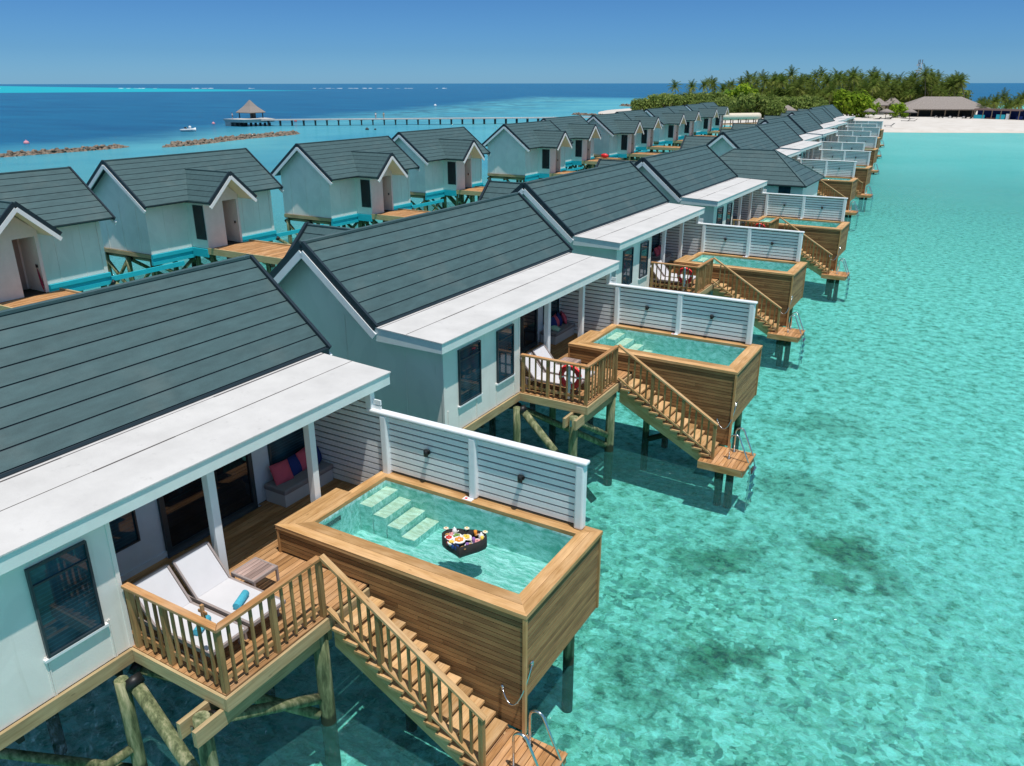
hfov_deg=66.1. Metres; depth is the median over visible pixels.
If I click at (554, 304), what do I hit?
window
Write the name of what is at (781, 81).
coconut palm
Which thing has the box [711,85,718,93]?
coconut palm
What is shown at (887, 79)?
coconut palm
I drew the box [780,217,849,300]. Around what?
staircase
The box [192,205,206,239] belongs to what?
window
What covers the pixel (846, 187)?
plunge pool
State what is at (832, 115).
overwater villa
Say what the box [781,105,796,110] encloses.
thatched hut
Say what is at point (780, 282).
plunge pool
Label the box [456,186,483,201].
footbridge
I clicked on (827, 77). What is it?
coconut palm
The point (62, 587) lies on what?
window
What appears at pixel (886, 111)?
beach umbrella
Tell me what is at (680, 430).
staircase
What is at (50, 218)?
overwater villa
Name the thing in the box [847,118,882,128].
privacy screen
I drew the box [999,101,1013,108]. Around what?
coconut palm
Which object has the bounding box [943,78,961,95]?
coconut palm
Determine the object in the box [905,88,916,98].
coconut palm
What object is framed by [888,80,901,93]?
coconut palm
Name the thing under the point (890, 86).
coconut palm
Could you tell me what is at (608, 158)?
platform
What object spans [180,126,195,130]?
boat
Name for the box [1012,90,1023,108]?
coconut palm
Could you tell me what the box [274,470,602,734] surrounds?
plunge pool
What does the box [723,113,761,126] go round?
covered walkway
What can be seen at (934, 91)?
coconut palm
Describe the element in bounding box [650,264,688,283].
sun lounger
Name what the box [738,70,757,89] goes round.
coconut palm
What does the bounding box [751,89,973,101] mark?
undergrowth
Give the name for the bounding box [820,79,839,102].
coconut palm
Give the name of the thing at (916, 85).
coconut palm
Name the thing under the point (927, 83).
coconut palm
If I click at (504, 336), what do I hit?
window
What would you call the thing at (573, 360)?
side table
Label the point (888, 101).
thatched hut
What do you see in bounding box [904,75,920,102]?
coconut palm
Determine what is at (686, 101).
broadleaf tree
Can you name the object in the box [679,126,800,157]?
overwater villa
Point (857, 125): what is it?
privacy screen
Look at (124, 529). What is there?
window
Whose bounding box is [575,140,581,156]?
window
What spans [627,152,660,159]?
footbridge
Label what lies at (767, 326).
staircase
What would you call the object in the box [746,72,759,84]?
coconut palm
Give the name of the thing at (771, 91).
coconut palm
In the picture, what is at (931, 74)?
coconut palm
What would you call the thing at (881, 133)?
plunge pool
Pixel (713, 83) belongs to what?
coconut palm
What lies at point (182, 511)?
sliding door
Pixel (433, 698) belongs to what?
staircase
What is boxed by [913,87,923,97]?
coconut palm
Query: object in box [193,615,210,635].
rolled towel
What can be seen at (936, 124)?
island
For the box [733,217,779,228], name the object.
deck railing
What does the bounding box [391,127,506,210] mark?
overwater villa
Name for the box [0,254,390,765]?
overwater villa
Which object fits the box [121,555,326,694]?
deck railing
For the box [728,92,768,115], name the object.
broadleaf tree
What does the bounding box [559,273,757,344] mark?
privacy screen
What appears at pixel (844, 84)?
coconut palm
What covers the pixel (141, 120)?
sea
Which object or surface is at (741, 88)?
broadleaf tree
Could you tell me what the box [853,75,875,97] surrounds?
coconut palm
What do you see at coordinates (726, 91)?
broadleaf tree
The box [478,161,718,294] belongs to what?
overwater villa
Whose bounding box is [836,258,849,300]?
swim ladder
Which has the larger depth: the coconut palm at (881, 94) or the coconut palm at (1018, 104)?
the coconut palm at (881, 94)
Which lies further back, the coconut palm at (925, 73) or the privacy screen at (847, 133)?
the coconut palm at (925, 73)
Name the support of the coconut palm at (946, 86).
on the island
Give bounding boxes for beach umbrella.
[863,108,875,117]
[877,109,894,118]
[903,109,917,118]
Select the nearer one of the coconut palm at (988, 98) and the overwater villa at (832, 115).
the overwater villa at (832, 115)
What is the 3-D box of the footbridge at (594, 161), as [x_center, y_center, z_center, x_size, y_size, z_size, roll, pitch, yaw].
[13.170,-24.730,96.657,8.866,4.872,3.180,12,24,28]
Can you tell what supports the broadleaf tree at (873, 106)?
on the island
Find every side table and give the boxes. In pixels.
[231,557,279,586]
[557,357,580,364]
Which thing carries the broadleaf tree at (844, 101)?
on the island
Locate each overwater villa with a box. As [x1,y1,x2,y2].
[0,166,184,302]
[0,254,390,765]
[86,148,323,285]
[269,192,631,502]
[271,136,443,243]
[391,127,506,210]
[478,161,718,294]
[482,120,582,182]
[531,115,600,180]
[578,112,646,170]
[595,144,766,225]
[615,110,663,160]
[639,107,686,152]
[664,105,700,145]
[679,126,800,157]
[685,103,718,134]
[698,102,728,134]
[718,121,830,176]
[731,116,821,141]
[757,113,837,142]
[763,110,835,128]
[780,108,847,129]
[785,106,846,121]
[797,104,854,122]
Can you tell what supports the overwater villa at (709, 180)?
in the sea
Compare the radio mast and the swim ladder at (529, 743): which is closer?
the swim ladder at (529, 743)
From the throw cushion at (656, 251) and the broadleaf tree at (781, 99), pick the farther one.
the broadleaf tree at (781, 99)
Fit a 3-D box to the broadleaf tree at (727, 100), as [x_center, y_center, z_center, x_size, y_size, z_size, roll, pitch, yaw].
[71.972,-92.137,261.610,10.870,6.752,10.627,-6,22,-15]
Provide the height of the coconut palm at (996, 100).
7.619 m
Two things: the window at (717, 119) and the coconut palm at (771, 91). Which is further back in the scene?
the coconut palm at (771, 91)
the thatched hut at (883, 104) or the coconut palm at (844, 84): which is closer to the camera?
the thatched hut at (883, 104)
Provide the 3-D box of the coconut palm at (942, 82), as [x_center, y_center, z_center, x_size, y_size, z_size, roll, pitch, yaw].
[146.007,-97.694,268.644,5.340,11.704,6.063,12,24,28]
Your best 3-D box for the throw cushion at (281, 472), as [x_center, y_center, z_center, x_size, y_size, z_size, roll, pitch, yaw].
[-5.280,2.049,18.028,0.281,0.445,0.480,16,26,36]
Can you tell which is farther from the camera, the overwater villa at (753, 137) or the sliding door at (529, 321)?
the overwater villa at (753, 137)
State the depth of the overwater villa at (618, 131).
105.57 m
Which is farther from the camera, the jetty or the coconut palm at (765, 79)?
the coconut palm at (765, 79)
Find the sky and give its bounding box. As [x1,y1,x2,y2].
[0,0,1023,83]
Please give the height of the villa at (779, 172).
9.306 m
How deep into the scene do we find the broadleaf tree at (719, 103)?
254.11 m
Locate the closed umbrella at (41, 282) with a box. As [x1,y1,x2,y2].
[35,264,44,291]
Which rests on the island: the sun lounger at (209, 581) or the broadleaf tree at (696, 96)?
the broadleaf tree at (696, 96)
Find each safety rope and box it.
[501,660,533,705]
[716,402,736,428]
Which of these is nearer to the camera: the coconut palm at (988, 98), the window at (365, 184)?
the window at (365, 184)
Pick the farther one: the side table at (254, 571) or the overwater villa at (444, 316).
the overwater villa at (444, 316)
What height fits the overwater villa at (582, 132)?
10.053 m
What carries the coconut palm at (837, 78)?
on the island
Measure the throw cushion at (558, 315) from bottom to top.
0.431 m
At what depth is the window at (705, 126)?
154.77 m
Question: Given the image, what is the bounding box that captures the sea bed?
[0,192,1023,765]
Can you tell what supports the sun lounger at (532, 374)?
on the overwater villa at (444, 316)
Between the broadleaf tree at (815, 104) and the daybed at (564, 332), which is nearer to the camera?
the daybed at (564, 332)
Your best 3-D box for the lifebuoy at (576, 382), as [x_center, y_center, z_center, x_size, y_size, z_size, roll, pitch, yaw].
[1.745,-0.046,23.646,0.780,1.074,0.150,12,24,28]
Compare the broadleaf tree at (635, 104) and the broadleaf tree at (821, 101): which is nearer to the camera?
the broadleaf tree at (821, 101)
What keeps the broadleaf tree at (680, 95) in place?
on the island
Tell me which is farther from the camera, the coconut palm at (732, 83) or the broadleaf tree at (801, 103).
the coconut palm at (732, 83)
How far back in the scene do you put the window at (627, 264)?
34.08 m
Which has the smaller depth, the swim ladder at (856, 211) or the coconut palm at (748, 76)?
the swim ladder at (856, 211)
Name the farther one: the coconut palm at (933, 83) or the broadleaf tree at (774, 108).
the coconut palm at (933, 83)
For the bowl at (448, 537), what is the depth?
15.36 m
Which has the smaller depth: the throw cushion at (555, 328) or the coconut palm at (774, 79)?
the throw cushion at (555, 328)
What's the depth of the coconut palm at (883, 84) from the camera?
277.80 m
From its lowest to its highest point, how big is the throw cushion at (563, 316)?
0.431 m
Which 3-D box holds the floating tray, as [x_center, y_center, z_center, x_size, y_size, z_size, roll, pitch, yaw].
[-0.939,3.092,15.476,0.747,0.222,0.752,-15,26,-34]
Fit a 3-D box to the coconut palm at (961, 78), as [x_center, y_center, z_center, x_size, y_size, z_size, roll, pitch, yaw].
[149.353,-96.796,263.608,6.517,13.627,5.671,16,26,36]
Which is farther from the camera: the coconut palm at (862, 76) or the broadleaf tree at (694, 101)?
the coconut palm at (862, 76)
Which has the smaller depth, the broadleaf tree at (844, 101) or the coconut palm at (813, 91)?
the broadleaf tree at (844, 101)
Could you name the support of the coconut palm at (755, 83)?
on the island
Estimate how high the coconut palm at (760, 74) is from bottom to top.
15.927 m
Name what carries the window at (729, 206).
in the overwater villa at (709, 180)
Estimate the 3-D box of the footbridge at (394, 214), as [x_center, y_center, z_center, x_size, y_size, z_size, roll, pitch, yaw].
[-5.627,-9.755,57.436,8.866,4.872,3.180,12,24,28]
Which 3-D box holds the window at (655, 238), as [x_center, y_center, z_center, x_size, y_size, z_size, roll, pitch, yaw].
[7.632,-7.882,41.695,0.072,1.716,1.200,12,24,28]
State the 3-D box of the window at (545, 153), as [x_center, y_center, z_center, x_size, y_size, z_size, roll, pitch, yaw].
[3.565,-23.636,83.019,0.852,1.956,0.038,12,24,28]
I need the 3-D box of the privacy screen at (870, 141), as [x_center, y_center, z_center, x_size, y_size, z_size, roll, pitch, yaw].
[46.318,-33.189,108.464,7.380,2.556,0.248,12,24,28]
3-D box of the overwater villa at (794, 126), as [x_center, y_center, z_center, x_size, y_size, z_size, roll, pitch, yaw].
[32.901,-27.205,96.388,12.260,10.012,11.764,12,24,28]
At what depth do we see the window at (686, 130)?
141.68 m
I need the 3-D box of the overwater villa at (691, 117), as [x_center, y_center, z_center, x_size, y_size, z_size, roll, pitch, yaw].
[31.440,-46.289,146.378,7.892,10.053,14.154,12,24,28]
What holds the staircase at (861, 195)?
in the sea
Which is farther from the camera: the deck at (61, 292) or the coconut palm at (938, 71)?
the coconut palm at (938, 71)
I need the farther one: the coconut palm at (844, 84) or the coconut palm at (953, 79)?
the coconut palm at (844, 84)
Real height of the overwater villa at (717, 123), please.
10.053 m
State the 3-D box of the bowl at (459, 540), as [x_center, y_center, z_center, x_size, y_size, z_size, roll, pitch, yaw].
[-1.030,3.076,15.330,0.255,0.115,0.251,12,24,28]
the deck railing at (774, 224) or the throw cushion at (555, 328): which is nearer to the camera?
the throw cushion at (555, 328)
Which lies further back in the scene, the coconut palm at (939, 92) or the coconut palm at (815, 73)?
the coconut palm at (815, 73)
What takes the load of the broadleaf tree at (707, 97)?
on the island
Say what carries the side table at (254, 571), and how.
on the overwater villa at (149, 425)
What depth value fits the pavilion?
225.95 m
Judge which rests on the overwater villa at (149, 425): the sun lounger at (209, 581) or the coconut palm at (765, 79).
the sun lounger at (209, 581)
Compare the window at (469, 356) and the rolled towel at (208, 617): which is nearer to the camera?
the rolled towel at (208, 617)
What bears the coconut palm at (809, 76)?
on the island
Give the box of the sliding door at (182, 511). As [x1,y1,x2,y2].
[157,453,261,558]
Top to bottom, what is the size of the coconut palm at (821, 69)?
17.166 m
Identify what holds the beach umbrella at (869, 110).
on the island
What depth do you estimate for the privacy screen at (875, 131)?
129.45 m
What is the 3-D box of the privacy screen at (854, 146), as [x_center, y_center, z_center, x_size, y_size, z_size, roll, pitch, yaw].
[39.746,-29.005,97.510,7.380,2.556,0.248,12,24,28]
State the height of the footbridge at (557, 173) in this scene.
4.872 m
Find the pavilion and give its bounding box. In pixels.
[223,100,273,125]
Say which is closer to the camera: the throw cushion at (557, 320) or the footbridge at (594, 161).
the throw cushion at (557, 320)
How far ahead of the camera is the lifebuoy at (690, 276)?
35.91 m
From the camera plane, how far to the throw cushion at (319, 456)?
18.86 m
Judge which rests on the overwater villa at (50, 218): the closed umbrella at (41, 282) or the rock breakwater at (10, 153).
the closed umbrella at (41, 282)
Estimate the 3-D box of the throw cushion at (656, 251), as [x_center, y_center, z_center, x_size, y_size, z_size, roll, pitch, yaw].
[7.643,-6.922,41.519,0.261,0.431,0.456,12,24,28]
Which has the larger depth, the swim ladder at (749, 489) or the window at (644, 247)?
the window at (644, 247)
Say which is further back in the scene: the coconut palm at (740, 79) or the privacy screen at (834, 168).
the coconut palm at (740, 79)
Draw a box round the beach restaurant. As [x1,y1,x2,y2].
[896,97,988,116]
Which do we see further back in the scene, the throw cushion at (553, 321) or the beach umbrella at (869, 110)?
the beach umbrella at (869, 110)
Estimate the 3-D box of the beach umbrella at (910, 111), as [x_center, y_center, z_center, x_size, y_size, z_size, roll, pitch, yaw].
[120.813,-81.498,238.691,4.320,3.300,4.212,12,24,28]
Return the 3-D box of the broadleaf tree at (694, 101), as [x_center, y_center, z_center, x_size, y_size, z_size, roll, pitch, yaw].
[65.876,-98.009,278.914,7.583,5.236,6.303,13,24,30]
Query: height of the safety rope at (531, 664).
0.873 m
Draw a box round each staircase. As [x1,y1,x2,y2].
[319,554,567,765]
[618,344,755,508]
[712,257,804,367]
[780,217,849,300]
[817,180,857,230]
[831,176,872,211]
[870,160,878,173]
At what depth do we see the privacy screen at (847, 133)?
120.05 m
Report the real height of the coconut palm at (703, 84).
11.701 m
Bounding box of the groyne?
[571,112,596,115]
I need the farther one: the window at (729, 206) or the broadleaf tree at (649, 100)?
the broadleaf tree at (649, 100)
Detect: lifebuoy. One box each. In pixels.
[559,365,581,398]
[677,267,691,290]
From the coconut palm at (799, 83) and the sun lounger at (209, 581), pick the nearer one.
the sun lounger at (209, 581)
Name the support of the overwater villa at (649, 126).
in the sea
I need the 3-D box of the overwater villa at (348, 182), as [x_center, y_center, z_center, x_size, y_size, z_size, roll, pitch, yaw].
[-10.702,-14.018,61.863,7.892,10.053,14.154,12,24,28]
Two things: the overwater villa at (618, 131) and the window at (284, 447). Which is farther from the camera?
the overwater villa at (618, 131)
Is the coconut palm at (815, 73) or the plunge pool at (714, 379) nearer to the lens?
the plunge pool at (714, 379)
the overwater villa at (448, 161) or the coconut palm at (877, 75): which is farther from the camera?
the coconut palm at (877, 75)
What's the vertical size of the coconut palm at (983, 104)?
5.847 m
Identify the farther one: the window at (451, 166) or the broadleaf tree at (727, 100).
the broadleaf tree at (727, 100)
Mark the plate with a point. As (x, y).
(467, 536)
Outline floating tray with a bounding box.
[442,528,486,558]
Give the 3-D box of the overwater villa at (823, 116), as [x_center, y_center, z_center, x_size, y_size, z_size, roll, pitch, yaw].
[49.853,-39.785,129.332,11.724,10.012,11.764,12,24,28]
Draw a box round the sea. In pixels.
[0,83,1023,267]
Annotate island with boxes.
[598,108,1023,132]
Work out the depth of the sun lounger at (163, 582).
13.56 m
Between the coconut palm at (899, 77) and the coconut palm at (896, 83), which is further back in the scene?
the coconut palm at (899, 77)
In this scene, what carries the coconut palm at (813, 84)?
on the island
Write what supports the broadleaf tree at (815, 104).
on the island
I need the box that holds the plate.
[462,534,471,539]
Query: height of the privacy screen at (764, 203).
2.556 m
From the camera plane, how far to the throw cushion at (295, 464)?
18.33 m
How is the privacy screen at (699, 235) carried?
on the overwater villa at (625, 213)
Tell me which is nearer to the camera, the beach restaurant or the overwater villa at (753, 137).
the overwater villa at (753, 137)
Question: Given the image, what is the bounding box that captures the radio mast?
[916,59,922,79]
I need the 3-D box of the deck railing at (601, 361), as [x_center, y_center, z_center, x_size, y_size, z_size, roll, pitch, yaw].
[1.823,-0.450,24.628,2.280,1.248,2.313,12,24,28]
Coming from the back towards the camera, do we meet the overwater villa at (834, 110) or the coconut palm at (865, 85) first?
the coconut palm at (865, 85)
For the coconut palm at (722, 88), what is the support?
on the island
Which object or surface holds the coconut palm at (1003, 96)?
on the island
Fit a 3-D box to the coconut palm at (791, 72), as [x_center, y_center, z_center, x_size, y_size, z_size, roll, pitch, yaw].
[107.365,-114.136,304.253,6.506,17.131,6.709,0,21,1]
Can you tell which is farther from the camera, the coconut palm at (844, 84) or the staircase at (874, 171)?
the coconut palm at (844, 84)
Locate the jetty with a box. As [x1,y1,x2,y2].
[261,117,589,125]
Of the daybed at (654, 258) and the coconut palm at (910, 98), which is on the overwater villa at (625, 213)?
the daybed at (654, 258)
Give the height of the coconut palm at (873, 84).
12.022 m
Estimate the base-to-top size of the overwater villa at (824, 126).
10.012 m
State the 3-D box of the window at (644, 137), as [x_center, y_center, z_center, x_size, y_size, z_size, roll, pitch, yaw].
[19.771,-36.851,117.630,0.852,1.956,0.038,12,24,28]
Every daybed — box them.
[264,461,332,507]
[540,322,574,344]
[650,252,670,263]
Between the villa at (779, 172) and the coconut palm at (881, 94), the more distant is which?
the coconut palm at (881, 94)
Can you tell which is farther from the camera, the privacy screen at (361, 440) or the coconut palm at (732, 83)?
the coconut palm at (732, 83)
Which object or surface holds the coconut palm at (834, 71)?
on the island
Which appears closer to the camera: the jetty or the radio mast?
the jetty
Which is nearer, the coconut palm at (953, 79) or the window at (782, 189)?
the window at (782, 189)
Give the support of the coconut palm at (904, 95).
on the island
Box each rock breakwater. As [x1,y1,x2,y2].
[0,144,128,157]
[162,130,299,147]
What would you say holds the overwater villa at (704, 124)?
in the sea
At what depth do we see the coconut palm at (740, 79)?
291.12 m
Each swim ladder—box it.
[512,710,563,765]
[727,427,756,509]
[787,312,805,366]
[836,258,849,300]
[850,201,858,228]
[865,186,872,209]
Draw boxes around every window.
[24,540,108,663]
[109,510,140,553]
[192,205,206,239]
[267,427,304,471]
[360,180,370,207]
[447,162,455,184]
[457,340,482,407]
[495,323,514,385]
[542,149,549,168]
[543,298,558,323]
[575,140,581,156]
[621,135,627,149]
[621,247,633,284]
[638,240,648,279]
[641,130,646,143]
[651,232,660,251]
[668,125,673,137]
[684,122,689,132]
[703,118,707,128]
[715,116,719,124]
[716,206,723,223]
[725,202,732,224]
[778,186,790,193]
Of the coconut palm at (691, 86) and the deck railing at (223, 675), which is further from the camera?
the coconut palm at (691, 86)
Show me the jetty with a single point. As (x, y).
(406, 119)
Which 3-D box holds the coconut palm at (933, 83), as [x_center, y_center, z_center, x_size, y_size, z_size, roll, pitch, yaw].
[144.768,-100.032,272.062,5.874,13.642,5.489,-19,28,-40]
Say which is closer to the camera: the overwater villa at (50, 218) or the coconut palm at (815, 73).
the overwater villa at (50, 218)
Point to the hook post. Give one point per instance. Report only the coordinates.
(203, 612)
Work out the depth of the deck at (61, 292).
35.22 m
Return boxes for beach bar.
[973,108,1023,119]
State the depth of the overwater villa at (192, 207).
45.35 m
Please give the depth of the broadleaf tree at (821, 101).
250.03 m
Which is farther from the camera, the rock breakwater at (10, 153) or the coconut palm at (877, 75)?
the coconut palm at (877, 75)
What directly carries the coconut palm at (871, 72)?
on the island
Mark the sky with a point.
(42, 41)
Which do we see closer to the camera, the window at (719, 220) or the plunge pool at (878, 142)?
the window at (719, 220)
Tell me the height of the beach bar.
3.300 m
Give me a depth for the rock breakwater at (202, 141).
166.54 m
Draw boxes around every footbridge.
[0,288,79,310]
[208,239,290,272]
[371,208,430,220]
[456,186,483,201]
[549,170,575,176]
[582,159,630,167]
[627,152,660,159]
[646,145,680,152]
[707,130,719,134]
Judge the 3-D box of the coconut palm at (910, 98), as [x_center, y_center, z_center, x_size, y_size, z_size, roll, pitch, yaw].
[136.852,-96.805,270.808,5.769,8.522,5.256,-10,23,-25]
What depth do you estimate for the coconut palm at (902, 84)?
273.91 m
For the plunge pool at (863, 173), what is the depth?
82.66 m
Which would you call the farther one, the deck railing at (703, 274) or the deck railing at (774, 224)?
the deck railing at (774, 224)
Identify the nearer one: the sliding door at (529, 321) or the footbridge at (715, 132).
the sliding door at (529, 321)
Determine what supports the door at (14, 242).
in the overwater villa at (50, 218)
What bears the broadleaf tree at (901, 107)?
on the island
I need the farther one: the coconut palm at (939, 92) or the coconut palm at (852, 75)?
the coconut palm at (852, 75)
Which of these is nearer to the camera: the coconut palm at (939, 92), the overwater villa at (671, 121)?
the overwater villa at (671, 121)
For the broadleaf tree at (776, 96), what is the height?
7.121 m
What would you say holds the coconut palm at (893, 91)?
on the island
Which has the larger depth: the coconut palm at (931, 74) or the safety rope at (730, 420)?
the coconut palm at (931, 74)
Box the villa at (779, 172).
[719,148,824,219]
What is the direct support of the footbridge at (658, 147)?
in the sea
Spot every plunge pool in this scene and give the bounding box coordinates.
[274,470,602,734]
[568,323,762,485]
[673,252,807,357]
[745,216,849,294]
[818,176,857,220]
[849,165,871,208]
[864,148,878,168]
[876,137,880,147]
[879,129,883,139]
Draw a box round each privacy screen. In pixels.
[314,392,589,529]
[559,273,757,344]
[660,215,804,261]
[733,187,847,223]
[792,155,856,177]
[805,146,871,165]
[812,138,864,151]
[826,133,876,147]
[831,128,871,136]
[838,124,880,136]
[844,121,876,127]
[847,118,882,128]
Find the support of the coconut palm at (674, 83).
on the island
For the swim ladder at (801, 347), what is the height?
2.482 m
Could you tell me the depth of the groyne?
295.67 m
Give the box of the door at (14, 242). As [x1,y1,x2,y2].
[12,239,27,289]
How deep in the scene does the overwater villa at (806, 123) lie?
105.30 m
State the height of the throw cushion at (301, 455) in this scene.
0.438 m
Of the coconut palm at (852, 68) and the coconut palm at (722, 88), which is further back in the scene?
the coconut palm at (722, 88)
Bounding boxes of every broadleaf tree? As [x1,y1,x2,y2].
[630,98,648,110]
[641,93,665,109]
[650,92,683,107]
[673,92,691,99]
[675,95,693,105]
[686,92,704,102]
[688,99,703,103]
[698,91,728,102]
[706,98,726,106]
[714,95,736,106]
[719,89,734,96]
[724,82,759,97]
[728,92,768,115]
[758,98,786,117]
[766,95,786,102]
[776,95,794,105]
[787,95,812,109]
[799,94,828,106]
[804,102,824,108]
[832,88,870,116]
[850,93,880,116]
[889,102,908,117]
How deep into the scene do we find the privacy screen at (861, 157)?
85.40 m
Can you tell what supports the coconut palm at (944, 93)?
on the island
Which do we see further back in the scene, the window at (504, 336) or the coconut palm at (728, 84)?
the coconut palm at (728, 84)
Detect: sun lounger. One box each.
[133,564,247,663]
[172,541,285,639]
[520,352,583,391]
[532,344,594,389]
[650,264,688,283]
[656,259,695,284]
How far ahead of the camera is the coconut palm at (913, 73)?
299.73 m
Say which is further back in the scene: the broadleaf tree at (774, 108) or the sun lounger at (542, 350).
the broadleaf tree at (774, 108)
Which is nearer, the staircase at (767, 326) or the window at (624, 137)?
the staircase at (767, 326)
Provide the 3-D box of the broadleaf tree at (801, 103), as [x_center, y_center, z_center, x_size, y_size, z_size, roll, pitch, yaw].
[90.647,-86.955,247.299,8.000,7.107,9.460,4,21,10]
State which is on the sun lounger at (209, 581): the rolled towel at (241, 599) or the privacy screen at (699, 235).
the rolled towel at (241, 599)
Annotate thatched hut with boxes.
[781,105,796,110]
[869,98,888,114]
[884,96,900,114]
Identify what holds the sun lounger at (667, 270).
on the overwater villa at (625, 213)
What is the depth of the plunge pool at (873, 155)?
105.14 m
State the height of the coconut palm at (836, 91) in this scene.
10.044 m
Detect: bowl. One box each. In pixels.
[445,535,452,539]
[453,536,465,544]
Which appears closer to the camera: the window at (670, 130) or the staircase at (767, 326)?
the staircase at (767, 326)
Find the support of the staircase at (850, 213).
in the sea
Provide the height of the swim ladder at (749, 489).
2.482 m
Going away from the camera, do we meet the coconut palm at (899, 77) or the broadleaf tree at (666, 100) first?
the broadleaf tree at (666, 100)
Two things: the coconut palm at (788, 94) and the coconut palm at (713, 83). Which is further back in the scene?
the coconut palm at (713, 83)
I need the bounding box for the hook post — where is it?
[198,604,207,617]
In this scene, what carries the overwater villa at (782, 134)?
in the sea
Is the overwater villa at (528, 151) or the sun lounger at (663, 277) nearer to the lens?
the sun lounger at (663, 277)
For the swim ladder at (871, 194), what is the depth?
82.04 m
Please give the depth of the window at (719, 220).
45.26 m
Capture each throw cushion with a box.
[269,459,293,485]
[287,454,301,475]
[295,447,306,470]
[316,445,321,464]
[551,316,556,325]
[551,325,559,331]
[553,314,559,325]
[556,312,562,325]
[560,310,566,323]
[654,247,659,256]
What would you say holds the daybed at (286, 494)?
on the overwater villa at (149, 425)
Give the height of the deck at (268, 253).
4.872 m
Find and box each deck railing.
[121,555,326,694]
[520,345,618,405]
[650,258,713,293]
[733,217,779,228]
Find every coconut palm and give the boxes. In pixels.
[666,79,680,92]
[684,79,697,92]
[699,81,709,93]
[707,77,720,91]
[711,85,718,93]
[717,83,726,92]
[723,80,735,89]
[727,77,736,89]
[735,75,746,88]
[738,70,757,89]
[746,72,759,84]
[752,77,761,88]
[757,72,771,94]
[758,69,770,86]
[765,89,776,96]
[768,71,780,86]
[773,75,788,89]
[778,83,795,97]
[783,64,799,82]
[785,74,809,96]
[803,74,815,83]
[804,85,820,96]
[808,68,821,83]
[808,79,820,88]
[816,65,828,85]
[817,72,835,89]
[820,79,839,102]
[825,84,846,103]
[827,67,841,83]
[829,69,846,90]
[836,72,847,87]
[842,69,862,90]
[843,67,861,89]
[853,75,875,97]
[854,71,868,86]
[865,66,877,82]
[866,78,883,93]
[868,69,884,83]
[876,92,885,98]
[878,81,889,100]
[879,72,893,87]
[883,82,899,95]
[887,88,898,98]
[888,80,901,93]
[893,72,904,82]
[894,81,908,93]
[900,89,909,100]
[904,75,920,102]
[904,89,916,101]
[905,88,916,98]
[907,71,919,80]
[907,80,924,99]
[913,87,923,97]
[916,63,935,96]
[916,77,933,96]
[924,68,940,96]
[927,74,941,96]
[928,83,942,96]
[932,69,947,87]
[933,87,946,96]
[936,79,948,96]
[937,89,951,96]
[942,78,954,95]
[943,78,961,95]
[946,74,960,94]
[950,73,969,97]
[975,98,991,112]
[978,95,995,107]
[988,92,1003,107]
[996,87,1011,108]
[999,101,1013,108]
[1002,98,1012,108]
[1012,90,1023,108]
[1012,97,1023,108]
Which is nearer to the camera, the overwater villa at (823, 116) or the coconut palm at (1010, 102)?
the overwater villa at (823, 116)
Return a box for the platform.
[594,157,620,159]
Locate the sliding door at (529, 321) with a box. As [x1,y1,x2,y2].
[520,308,539,353]
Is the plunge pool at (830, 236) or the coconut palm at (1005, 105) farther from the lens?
the coconut palm at (1005, 105)
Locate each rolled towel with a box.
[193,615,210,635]
[232,590,248,609]

